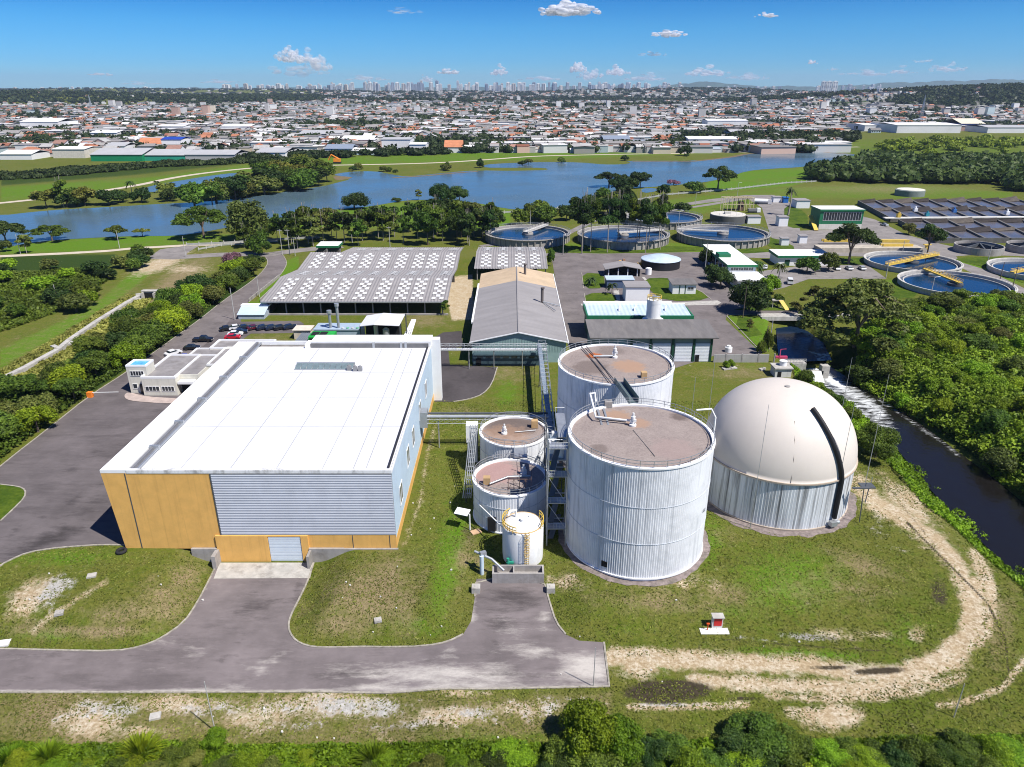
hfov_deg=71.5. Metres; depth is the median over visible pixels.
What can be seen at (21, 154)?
warehouse
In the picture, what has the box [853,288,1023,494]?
undergrowth
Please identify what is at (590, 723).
shrub
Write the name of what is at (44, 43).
sky
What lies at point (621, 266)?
open shed
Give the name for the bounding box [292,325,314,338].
utility hut
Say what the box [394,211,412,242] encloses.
tall tree
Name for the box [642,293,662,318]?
silo
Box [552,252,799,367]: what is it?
plaza
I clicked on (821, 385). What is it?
shrub
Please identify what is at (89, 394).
barrier gate
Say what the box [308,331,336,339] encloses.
generator
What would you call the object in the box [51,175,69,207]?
tall tree
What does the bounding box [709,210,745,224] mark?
sludge tank
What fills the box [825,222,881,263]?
spreading tree
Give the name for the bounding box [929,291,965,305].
shrub
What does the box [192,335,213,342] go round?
parked pickup
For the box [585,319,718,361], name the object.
garage block
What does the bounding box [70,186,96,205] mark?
broadleaf tree
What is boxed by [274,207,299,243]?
tall tree
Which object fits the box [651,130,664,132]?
house
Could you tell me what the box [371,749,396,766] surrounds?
shrub
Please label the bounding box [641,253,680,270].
covered tank
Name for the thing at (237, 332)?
parked car
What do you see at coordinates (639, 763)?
shrub
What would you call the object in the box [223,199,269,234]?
tree
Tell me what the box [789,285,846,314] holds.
feathery tree
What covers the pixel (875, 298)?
feathery tree
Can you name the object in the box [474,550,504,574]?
bin conveyor
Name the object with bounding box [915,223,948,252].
spreading tree
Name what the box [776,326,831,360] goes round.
canal
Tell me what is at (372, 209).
tall tree
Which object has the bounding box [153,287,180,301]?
shrub
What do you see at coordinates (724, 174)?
spreading tree
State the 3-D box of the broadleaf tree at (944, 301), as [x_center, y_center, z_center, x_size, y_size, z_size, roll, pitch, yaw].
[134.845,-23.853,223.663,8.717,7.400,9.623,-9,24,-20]
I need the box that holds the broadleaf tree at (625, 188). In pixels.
[617,184,634,194]
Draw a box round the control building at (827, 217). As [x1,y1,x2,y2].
[808,205,865,230]
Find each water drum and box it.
[645,267,651,274]
[725,345,731,352]
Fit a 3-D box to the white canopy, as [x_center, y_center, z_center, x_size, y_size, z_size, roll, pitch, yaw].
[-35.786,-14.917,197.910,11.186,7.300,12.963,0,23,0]
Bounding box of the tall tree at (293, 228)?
[282,213,305,248]
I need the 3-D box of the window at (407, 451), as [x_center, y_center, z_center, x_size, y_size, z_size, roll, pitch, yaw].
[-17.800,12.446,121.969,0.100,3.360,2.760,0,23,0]
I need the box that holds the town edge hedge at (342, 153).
[235,139,663,158]
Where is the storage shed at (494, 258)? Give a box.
[474,247,547,279]
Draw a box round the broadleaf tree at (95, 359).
[75,350,108,373]
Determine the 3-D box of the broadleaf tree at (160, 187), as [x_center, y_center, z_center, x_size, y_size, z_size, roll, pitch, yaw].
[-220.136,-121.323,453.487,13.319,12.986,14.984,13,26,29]
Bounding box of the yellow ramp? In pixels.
[779,300,789,310]
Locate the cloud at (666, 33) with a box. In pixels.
[651,30,687,37]
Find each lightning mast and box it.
[750,406,768,527]
[842,404,854,462]
[865,377,888,482]
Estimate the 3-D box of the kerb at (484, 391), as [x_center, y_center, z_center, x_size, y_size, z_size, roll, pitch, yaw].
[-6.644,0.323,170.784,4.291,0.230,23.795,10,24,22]
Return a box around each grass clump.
[0,740,29,766]
[24,736,73,766]
[112,728,168,765]
[349,738,397,766]
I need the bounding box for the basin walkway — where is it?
[883,216,1023,218]
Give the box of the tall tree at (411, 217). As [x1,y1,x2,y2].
[410,208,417,237]
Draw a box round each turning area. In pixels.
[435,364,496,401]
[436,331,462,363]
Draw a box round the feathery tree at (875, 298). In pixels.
[795,277,921,351]
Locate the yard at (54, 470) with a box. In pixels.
[0,312,303,562]
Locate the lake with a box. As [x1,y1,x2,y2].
[0,152,854,247]
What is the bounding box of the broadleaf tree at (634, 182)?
[622,176,640,186]
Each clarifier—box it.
[485,222,570,247]
[577,223,669,249]
[625,209,702,229]
[676,222,770,248]
[863,251,963,272]
[897,266,1017,298]
[986,258,1023,279]
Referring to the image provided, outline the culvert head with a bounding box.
[140,289,157,299]
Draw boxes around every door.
[268,537,302,560]
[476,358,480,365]
[487,517,495,531]
[633,343,648,348]
[653,343,670,357]
[674,343,692,361]
[694,343,710,361]
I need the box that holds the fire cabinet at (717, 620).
[699,613,729,633]
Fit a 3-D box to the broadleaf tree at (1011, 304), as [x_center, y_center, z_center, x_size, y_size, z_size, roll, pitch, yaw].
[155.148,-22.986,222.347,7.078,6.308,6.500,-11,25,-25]
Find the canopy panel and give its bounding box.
[454,507,470,529]
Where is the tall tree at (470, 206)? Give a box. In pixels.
[464,200,481,235]
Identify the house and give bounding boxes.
[4,130,23,133]
[21,147,39,149]
[39,143,54,149]
[52,140,71,144]
[92,138,111,142]
[103,146,120,147]
[166,145,185,148]
[167,133,180,136]
[253,145,270,150]
[365,124,378,130]
[396,121,408,124]
[418,130,430,134]
[530,136,546,137]
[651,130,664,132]
[770,359,793,376]
[868,128,880,132]
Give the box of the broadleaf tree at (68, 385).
[51,377,84,398]
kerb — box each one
[0,258,267,466]
[0,484,25,520]
[0,544,124,566]
[0,568,214,651]
[0,642,609,693]
[288,562,463,647]
[453,367,497,401]
[474,578,565,633]
[727,314,761,351]
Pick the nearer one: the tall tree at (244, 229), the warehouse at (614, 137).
the tall tree at (244, 229)
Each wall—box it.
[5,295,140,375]
[191,548,397,568]
[249,274,279,300]
[713,354,775,362]
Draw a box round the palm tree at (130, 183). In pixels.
[124,181,135,191]
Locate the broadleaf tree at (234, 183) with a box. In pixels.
[217,175,248,199]
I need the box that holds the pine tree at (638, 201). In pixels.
[628,191,646,241]
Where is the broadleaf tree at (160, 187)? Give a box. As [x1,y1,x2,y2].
[155,182,175,198]
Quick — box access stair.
[462,425,477,502]
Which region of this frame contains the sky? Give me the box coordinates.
[0,0,1023,88]
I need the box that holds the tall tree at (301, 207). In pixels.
[295,202,309,236]
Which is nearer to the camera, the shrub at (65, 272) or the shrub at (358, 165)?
the shrub at (65, 272)
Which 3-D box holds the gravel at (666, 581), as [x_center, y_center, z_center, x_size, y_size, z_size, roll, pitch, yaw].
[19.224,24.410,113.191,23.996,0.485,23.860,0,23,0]
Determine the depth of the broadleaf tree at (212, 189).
427.13 m
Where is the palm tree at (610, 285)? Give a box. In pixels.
[605,283,618,293]
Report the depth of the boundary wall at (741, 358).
184.21 m
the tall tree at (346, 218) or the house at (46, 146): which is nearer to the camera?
the tall tree at (346, 218)
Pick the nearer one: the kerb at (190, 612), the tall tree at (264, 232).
the kerb at (190, 612)
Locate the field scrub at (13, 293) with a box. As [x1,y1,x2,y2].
[0,267,109,331]
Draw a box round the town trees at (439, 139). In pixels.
[0,87,1023,152]
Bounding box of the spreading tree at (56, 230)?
[28,224,70,240]
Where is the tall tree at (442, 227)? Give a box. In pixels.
[435,214,448,240]
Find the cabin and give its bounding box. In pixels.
[782,196,788,202]
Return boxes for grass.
[0,733,1023,766]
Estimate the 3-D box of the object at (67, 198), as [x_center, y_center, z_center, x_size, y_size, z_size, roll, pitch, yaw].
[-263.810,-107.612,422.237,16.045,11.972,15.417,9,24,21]
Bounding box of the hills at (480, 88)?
[1,86,617,90]
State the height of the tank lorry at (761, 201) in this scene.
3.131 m
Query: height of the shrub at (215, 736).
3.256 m
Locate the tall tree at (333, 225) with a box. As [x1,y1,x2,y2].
[329,210,341,238]
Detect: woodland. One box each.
[670,128,861,141]
[802,149,1023,190]
[874,134,1023,153]
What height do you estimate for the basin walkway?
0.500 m
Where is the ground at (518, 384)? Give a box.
[0,88,1023,766]
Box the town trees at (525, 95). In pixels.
[0,87,836,101]
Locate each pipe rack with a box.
[420,408,549,447]
[440,343,546,368]
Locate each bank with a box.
[391,171,477,177]
[633,153,852,161]
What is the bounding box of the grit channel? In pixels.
[814,245,926,252]
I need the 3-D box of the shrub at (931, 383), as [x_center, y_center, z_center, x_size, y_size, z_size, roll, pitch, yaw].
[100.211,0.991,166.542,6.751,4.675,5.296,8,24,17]
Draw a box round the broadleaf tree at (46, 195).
[28,189,53,207]
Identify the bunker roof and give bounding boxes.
[237,303,270,318]
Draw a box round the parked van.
[786,277,792,283]
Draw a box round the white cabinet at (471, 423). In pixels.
[466,421,477,462]
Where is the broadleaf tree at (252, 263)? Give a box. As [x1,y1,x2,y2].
[240,257,261,276]
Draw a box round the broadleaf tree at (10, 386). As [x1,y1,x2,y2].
[0,375,34,401]
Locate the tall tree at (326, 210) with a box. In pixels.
[321,206,337,236]
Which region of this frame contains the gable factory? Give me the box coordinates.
[469,263,568,365]
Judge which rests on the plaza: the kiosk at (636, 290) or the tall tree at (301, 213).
the kiosk at (636, 290)
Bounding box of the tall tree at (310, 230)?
[299,215,320,245]
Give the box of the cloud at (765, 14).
[758,12,777,16]
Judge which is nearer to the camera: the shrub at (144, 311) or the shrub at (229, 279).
the shrub at (144, 311)
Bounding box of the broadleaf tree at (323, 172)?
[311,168,328,185]
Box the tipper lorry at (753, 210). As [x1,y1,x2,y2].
[747,208,760,212]
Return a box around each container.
[295,333,310,340]
[313,323,364,334]
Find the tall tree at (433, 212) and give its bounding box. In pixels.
[422,203,442,237]
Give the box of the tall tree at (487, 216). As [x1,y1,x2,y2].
[481,208,498,234]
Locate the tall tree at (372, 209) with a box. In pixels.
[366,201,386,237]
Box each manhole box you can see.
[54,609,63,616]
[86,572,96,578]
[149,711,161,721]
[374,616,381,623]
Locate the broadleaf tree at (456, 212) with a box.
[446,207,469,236]
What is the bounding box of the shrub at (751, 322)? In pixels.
[746,319,754,329]
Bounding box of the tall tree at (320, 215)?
[311,209,331,240]
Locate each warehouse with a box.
[0,150,49,159]
[20,118,77,128]
[52,146,102,157]
[89,130,127,135]
[89,148,154,160]
[105,142,136,147]
[139,138,161,143]
[144,149,194,160]
[156,124,193,127]
[160,137,190,143]
[184,150,247,159]
[220,124,260,129]
[255,147,299,156]
[298,130,348,134]
[324,144,357,155]
[341,135,378,139]
[353,148,375,154]
[381,137,414,148]
[409,142,428,148]
[444,140,463,152]
[460,132,501,133]
[600,135,629,139]
[683,136,736,141]
[702,119,747,124]
[723,129,753,133]
[846,123,878,130]
[870,122,961,132]
[942,118,985,124]
[964,125,1023,132]
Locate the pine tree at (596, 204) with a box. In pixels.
[586,193,603,251]
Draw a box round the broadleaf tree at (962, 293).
[952,289,972,297]
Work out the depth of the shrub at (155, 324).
196.01 m
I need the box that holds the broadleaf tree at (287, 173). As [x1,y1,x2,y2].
[280,169,298,188]
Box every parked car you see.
[164,349,182,355]
[183,343,200,350]
[219,325,233,331]
[224,333,240,338]
[227,330,242,334]
[229,324,238,329]
[235,328,247,333]
[237,324,248,328]
[246,324,257,330]
[255,324,266,330]
[264,324,275,330]
[273,324,283,330]
[283,323,296,329]
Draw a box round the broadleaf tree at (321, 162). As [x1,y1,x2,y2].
[312,159,332,168]
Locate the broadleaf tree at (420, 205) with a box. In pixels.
[411,200,426,210]
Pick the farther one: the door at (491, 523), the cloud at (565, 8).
the cloud at (565, 8)
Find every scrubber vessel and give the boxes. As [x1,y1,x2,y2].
[373,325,378,334]
[383,327,389,334]
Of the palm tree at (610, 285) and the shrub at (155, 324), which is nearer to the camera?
the shrub at (155, 324)
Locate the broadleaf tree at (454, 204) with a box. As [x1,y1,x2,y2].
[448,199,472,212]
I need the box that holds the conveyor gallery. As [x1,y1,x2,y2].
[537,340,558,487]
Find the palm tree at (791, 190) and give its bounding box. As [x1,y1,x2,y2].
[786,187,796,214]
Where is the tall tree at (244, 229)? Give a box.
[234,221,252,247]
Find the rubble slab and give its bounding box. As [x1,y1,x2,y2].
[721,366,736,369]
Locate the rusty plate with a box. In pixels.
[470,528,481,534]
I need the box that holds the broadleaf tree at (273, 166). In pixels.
[257,163,278,169]
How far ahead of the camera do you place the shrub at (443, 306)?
220.77 m
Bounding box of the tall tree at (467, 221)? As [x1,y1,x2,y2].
[456,210,477,245]
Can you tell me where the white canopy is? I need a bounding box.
[359,313,406,334]
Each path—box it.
[0,153,685,203]
[479,220,595,246]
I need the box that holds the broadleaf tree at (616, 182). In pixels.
[608,177,629,187]
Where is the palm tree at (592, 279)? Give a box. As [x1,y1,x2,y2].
[584,277,597,286]
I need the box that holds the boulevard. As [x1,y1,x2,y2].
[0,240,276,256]
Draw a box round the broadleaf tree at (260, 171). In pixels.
[251,167,279,189]
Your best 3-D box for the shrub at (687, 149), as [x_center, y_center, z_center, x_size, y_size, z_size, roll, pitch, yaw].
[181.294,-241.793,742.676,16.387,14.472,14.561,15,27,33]
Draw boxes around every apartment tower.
[368,82,372,90]
[395,82,399,89]
[401,83,405,90]
[406,82,410,90]
[417,82,421,90]
[506,82,509,90]
[512,83,515,90]
[541,83,545,90]
[552,83,556,90]
[820,81,826,90]
[826,81,831,90]
[831,81,837,91]
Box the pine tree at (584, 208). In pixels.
[572,192,592,253]
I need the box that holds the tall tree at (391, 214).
[383,208,399,236]
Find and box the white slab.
[0,639,10,646]
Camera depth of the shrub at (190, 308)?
216.43 m
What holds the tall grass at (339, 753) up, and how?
on the ground at (518, 384)
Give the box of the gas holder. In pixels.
[706,377,875,530]
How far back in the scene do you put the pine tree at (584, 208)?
297.89 m
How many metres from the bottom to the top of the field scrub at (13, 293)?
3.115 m
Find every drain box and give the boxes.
[472,584,479,593]
[546,584,554,593]
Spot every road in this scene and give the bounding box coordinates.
[0,568,607,691]
[151,246,343,258]
[153,255,285,358]
[671,198,749,210]
[674,195,1023,292]
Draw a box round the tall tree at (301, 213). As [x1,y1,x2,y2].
[296,208,313,243]
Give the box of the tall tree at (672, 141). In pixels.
[669,138,675,146]
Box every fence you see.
[186,235,319,245]
[198,242,242,250]
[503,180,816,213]
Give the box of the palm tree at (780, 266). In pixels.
[771,263,787,277]
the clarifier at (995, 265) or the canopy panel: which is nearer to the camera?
the canopy panel
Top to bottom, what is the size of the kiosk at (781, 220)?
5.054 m
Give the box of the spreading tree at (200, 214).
[170,205,226,237]
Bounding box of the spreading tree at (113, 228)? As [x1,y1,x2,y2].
[103,224,127,238]
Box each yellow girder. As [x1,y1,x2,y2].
[821,239,847,241]
[880,243,913,246]
[881,239,909,242]
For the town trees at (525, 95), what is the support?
on the ground at (518, 384)
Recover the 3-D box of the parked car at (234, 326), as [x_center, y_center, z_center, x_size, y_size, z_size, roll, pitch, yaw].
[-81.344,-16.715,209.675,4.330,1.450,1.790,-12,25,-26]
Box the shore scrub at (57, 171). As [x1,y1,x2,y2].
[0,155,290,179]
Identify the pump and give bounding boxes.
[506,557,513,564]
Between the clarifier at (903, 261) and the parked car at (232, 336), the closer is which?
the parked car at (232, 336)
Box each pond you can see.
[147,173,236,191]
[641,188,656,192]
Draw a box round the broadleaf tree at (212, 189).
[197,181,224,204]
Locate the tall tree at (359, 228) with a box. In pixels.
[348,216,367,245]
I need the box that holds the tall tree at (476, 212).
[472,208,492,237]
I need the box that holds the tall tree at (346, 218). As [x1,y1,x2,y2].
[327,206,355,242]
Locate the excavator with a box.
[328,154,341,163]
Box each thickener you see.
[953,240,1004,256]
[1005,240,1023,253]
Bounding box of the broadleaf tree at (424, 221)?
[411,210,439,244]
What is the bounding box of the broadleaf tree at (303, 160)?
[283,156,315,168]
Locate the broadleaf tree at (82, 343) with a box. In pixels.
[70,335,108,353]
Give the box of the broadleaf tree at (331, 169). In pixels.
[315,165,336,181]
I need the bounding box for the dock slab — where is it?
[214,563,312,578]
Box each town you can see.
[0,88,1023,153]
[90,86,854,101]
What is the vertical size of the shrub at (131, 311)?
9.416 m
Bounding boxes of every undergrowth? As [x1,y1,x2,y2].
[0,270,253,460]
[791,363,1023,588]
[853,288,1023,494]
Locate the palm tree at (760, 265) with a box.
[752,260,765,273]
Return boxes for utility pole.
[593,648,595,685]
[953,683,964,716]
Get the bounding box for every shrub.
[0,240,13,251]
[0,257,17,267]
[0,263,11,270]
[0,270,13,282]
[0,397,16,416]
[0,409,23,442]
[2,747,36,766]
[5,302,28,315]
[13,391,61,412]
[15,404,58,432]
[20,275,59,289]
[22,757,46,766]
[37,361,69,380]
[39,258,58,269]
[39,287,71,302]
[39,755,68,766]
[47,363,86,392]
[49,279,72,288]
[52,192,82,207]
[53,291,92,311]
[56,267,76,277]
[66,187,89,202]
[68,279,102,293]
[70,349,110,369]
[72,762,91,766]
[78,260,108,272]
[78,289,98,301]
[79,757,100,766]
[89,332,112,348]
[93,268,117,278]
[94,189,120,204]
[102,331,134,348]
[104,757,128,766]
[107,315,136,333]
[108,304,139,323]
[108,341,145,366]
[109,255,127,267]
[114,189,128,201]
[116,316,145,332]
[118,330,154,351]
[119,753,143,766]
[125,248,145,257]
[125,258,140,270]
[128,187,150,201]
[129,244,144,250]
[129,254,150,266]
[132,318,172,336]
[134,312,156,322]
[134,327,166,343]
[136,305,157,317]
[141,247,154,254]
[141,757,169,766]
[146,299,171,309]
[151,309,185,333]
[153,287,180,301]
[157,304,190,327]
[158,187,176,200]
[160,737,198,766]
[168,293,189,305]
[172,181,208,204]
[174,273,215,288]
[178,283,202,295]
[178,292,205,307]
[178,749,206,766]
[179,300,205,317]
[199,726,228,748]
[200,284,225,303]
[201,178,233,197]
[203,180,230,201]
[209,270,237,279]
[211,752,236,766]
[213,269,240,291]
[217,257,247,272]
[227,750,266,766]
[230,266,250,278]
[235,170,253,177]
[237,182,256,197]
[241,254,266,262]
[243,237,253,252]
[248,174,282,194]
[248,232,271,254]
[256,755,283,766]
[262,221,275,234]
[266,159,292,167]
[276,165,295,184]
[281,762,296,766]
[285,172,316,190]
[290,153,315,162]
[290,164,306,168]
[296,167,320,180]
[296,748,315,766]
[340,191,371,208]
[354,162,362,169]
[357,755,378,766]
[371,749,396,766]
[379,166,386,171]
[391,197,401,201]
[408,761,421,766]
[419,752,449,766]
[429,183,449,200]
[439,300,449,309]
[443,753,469,766]
[444,165,451,169]
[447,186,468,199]
[450,758,482,766]
[476,158,483,165]
[480,747,508,766]
[489,735,535,766]
[497,210,505,221]
[510,207,529,224]
[517,160,526,164]
[523,202,537,216]
[533,203,556,222]
[534,199,549,207]
[534,205,557,216]
[536,760,552,766]
[541,729,586,766]
[547,248,554,262]
[552,753,579,766]
[557,697,619,760]
[558,204,573,219]
[582,750,636,766]
[592,713,645,766]
[594,187,610,197]
[603,193,618,198]
[620,155,628,160]
[627,757,644,766]
[639,735,670,766]
[646,728,691,766]
[656,184,670,192]
[666,179,680,184]
[670,745,715,766]
[674,202,692,211]
[677,145,691,153]
[683,181,705,190]
[698,248,712,264]
[699,747,734,766]
[703,263,717,273]
[704,266,735,287]
[716,726,753,766]
[722,359,735,367]
[723,749,768,766]
[724,710,794,763]
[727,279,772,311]
[746,319,754,329]
[756,340,766,353]
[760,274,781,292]
[761,753,782,766]
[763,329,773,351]
[772,293,784,306]
[774,724,816,766]
[778,752,802,766]
[793,761,813,766]
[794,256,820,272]
[796,369,814,381]
[808,737,853,766]
[809,382,824,388]
[818,252,841,270]
[824,388,836,394]
[828,393,845,405]
[833,735,888,763]
[839,757,866,766]
[844,406,862,418]
[848,324,882,335]
[850,332,877,352]
[850,743,889,766]
[856,421,901,461]
[869,358,904,380]
[874,329,906,349]
[874,759,889,766]
[876,344,900,353]
[879,740,919,766]
[890,330,911,340]
[893,392,918,407]
[895,319,923,333]
[896,734,954,766]
[901,223,916,233]
[901,299,920,311]
[910,296,929,306]
[912,347,934,360]
[914,332,937,345]
[915,310,938,321]
[921,304,945,315]
[921,320,953,334]
[924,377,954,390]
[925,327,947,340]
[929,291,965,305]
[930,398,957,414]
[930,727,987,766]
[931,740,974,766]
[934,339,967,354]
[938,366,973,383]
[943,315,975,325]
[956,309,984,322]
[957,304,976,311]
[957,358,995,379]
[958,322,986,333]
[964,754,1003,766]
[971,295,997,306]
[973,373,1008,388]
[974,733,1016,766]
[979,395,1014,411]
[980,408,1012,430]
[980,446,1022,471]
[981,731,1023,766]
[982,293,1007,301]
[982,306,1001,313]
[982,313,1018,330]
[988,289,1002,293]
[989,326,1014,338]
[994,290,1023,303]
[996,313,1014,324]
[999,354,1023,371]
[1007,376,1023,391]
[1008,311,1023,318]
[1009,333,1023,348]
[1011,395,1023,412]
[1016,369,1023,376]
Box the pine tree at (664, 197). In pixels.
[655,190,669,237]
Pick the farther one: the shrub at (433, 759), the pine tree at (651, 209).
the pine tree at (651, 209)
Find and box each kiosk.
[604,275,634,287]
[622,281,650,300]
[668,278,697,293]
[745,215,761,223]
[771,196,781,201]
[775,215,788,225]
[779,237,790,244]
[791,198,810,207]
[797,234,807,242]
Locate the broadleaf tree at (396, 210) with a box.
[380,205,399,233]
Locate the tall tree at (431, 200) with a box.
[426,194,439,204]
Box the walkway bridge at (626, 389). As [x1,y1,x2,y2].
[614,377,638,402]
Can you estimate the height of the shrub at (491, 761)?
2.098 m
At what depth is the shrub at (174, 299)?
224.41 m
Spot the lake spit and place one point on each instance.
(339, 177)
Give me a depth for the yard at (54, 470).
132.58 m
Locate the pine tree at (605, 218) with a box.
[597,192,618,251]
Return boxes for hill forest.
[0,82,1023,106]
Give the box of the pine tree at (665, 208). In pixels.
[653,199,674,248]
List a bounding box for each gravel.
[558,516,710,586]
[707,491,856,537]
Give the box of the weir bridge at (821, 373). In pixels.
[775,349,829,382]
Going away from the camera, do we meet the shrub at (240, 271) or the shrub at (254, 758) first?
the shrub at (254, 758)
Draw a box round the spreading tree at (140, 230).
[131,228,150,236]
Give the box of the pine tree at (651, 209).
[638,194,658,252]
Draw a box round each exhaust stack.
[326,310,331,327]
[334,303,339,327]
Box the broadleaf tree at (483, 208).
[478,205,499,215]
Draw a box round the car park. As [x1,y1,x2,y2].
[761,265,886,289]
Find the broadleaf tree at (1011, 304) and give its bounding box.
[996,299,1021,309]
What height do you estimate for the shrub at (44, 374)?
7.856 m
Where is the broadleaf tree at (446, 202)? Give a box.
[436,196,461,230]
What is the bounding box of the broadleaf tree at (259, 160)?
[248,157,272,168]
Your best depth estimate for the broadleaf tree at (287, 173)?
494.07 m
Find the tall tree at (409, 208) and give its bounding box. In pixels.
[400,198,417,231]
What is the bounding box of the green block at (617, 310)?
[583,301,693,335]
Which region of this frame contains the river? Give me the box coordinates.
[806,367,1023,576]
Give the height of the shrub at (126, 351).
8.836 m
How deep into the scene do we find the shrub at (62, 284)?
243.06 m
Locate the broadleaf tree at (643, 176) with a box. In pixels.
[630,171,652,187]
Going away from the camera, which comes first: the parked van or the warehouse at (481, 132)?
the parked van
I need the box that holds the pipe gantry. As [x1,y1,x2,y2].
[720,196,754,210]
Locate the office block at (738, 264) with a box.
[702,244,766,285]
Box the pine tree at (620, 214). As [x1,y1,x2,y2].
[608,189,630,239]
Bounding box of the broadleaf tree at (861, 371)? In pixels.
[845,364,873,380]
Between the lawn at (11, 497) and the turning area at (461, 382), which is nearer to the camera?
the lawn at (11, 497)
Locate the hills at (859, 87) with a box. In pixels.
[641,79,1023,90]
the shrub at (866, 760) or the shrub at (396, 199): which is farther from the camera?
the shrub at (396, 199)
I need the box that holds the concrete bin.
[492,565,543,582]
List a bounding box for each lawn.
[0,485,24,519]
[566,246,703,252]
[582,273,604,287]
[585,293,616,300]
[645,278,707,300]
[734,307,797,309]
[736,317,768,351]
[737,248,768,252]
[768,238,793,248]
[784,206,807,227]
[839,258,865,264]
[856,280,916,297]
[955,257,1023,282]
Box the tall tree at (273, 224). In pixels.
[267,211,284,241]
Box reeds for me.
[0,294,152,402]
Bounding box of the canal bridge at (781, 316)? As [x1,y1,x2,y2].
[757,313,843,320]
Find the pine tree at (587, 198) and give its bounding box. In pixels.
[569,187,598,248]
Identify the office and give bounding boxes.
[769,249,827,265]
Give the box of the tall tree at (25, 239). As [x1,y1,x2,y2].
[14,234,33,252]
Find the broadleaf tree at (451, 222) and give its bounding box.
[446,215,460,240]
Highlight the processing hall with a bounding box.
[100,335,442,561]
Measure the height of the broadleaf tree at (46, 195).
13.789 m
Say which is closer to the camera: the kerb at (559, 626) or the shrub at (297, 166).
the kerb at (559, 626)
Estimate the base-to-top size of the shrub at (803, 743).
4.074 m
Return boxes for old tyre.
[115,547,126,554]
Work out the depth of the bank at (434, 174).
582.16 m
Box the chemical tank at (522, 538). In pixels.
[502,508,543,564]
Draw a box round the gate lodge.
[316,241,342,251]
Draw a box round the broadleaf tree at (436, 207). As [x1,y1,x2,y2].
[425,203,447,234]
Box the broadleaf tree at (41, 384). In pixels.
[18,373,49,394]
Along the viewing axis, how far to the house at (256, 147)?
781.28 m
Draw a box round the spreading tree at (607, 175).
[593,171,623,187]
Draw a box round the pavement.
[125,393,176,402]
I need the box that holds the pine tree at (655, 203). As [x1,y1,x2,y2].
[646,194,662,249]
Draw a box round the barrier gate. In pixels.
[86,391,106,397]
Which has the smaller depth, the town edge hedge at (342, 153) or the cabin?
the cabin
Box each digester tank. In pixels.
[557,339,674,463]
[564,392,715,580]
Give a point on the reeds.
(67, 352)
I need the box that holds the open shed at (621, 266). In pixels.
[603,261,642,275]
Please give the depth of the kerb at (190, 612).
93.55 m
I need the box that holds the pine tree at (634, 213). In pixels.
[627,191,647,237]
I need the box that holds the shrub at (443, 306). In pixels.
[439,300,449,309]
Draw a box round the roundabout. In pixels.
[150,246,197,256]
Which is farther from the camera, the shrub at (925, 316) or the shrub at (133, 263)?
the shrub at (133, 263)
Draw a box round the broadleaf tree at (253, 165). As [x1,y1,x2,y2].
[249,161,269,167]
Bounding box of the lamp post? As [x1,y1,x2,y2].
[204,681,214,726]
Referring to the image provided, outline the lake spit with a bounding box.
[333,176,351,179]
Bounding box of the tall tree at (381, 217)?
[370,211,390,240]
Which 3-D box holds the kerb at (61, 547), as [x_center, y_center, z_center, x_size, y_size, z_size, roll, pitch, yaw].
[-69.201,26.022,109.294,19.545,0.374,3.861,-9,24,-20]
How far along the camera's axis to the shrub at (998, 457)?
138.19 m
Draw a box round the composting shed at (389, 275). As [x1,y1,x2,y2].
[260,247,463,314]
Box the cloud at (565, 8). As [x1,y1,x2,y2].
[538,0,600,15]
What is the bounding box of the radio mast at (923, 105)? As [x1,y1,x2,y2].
[918,95,925,119]
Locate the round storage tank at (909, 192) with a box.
[894,187,925,196]
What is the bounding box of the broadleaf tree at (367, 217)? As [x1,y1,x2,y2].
[352,209,373,235]
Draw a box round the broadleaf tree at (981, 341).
[959,333,998,350]
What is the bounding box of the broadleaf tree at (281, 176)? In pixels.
[268,173,286,190]
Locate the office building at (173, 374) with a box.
[125,339,275,394]
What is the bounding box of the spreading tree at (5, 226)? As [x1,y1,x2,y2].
[0,220,29,240]
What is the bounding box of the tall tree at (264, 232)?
[256,227,268,236]
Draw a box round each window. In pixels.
[130,371,143,375]
[145,386,159,390]
[161,386,174,390]
[399,480,402,505]
[406,444,409,468]
[412,425,414,446]
[425,379,426,398]
[730,267,753,270]
[823,212,861,220]
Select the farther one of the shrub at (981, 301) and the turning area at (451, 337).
the shrub at (981, 301)
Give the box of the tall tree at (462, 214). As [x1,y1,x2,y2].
[458,209,476,242]
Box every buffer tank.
[472,453,546,533]
[479,411,547,467]
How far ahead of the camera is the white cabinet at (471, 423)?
133.45 m
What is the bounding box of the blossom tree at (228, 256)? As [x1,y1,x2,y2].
[221,251,241,262]
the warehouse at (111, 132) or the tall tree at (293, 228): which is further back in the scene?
the warehouse at (111, 132)
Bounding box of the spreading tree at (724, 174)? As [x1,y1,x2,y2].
[702,166,737,188]
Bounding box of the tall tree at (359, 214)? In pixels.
[354,208,370,240]
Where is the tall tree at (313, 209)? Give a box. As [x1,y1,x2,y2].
[308,205,322,238]
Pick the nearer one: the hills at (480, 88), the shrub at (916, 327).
the shrub at (916, 327)
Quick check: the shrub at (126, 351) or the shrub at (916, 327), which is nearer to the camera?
the shrub at (126, 351)
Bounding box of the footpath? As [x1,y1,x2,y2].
[581,290,720,305]
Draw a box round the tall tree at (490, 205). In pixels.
[484,200,500,222]
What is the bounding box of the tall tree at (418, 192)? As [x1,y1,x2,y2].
[415,189,421,196]
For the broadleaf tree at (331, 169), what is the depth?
531.09 m
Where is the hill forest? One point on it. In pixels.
(996, 93)
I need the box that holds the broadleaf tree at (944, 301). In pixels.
[927,296,960,308]
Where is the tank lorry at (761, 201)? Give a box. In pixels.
[753,199,771,203]
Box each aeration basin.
[857,196,1023,221]
[898,217,1023,242]
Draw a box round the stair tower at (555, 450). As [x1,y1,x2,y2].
[544,407,569,545]
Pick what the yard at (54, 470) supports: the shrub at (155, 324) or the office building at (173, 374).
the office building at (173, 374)

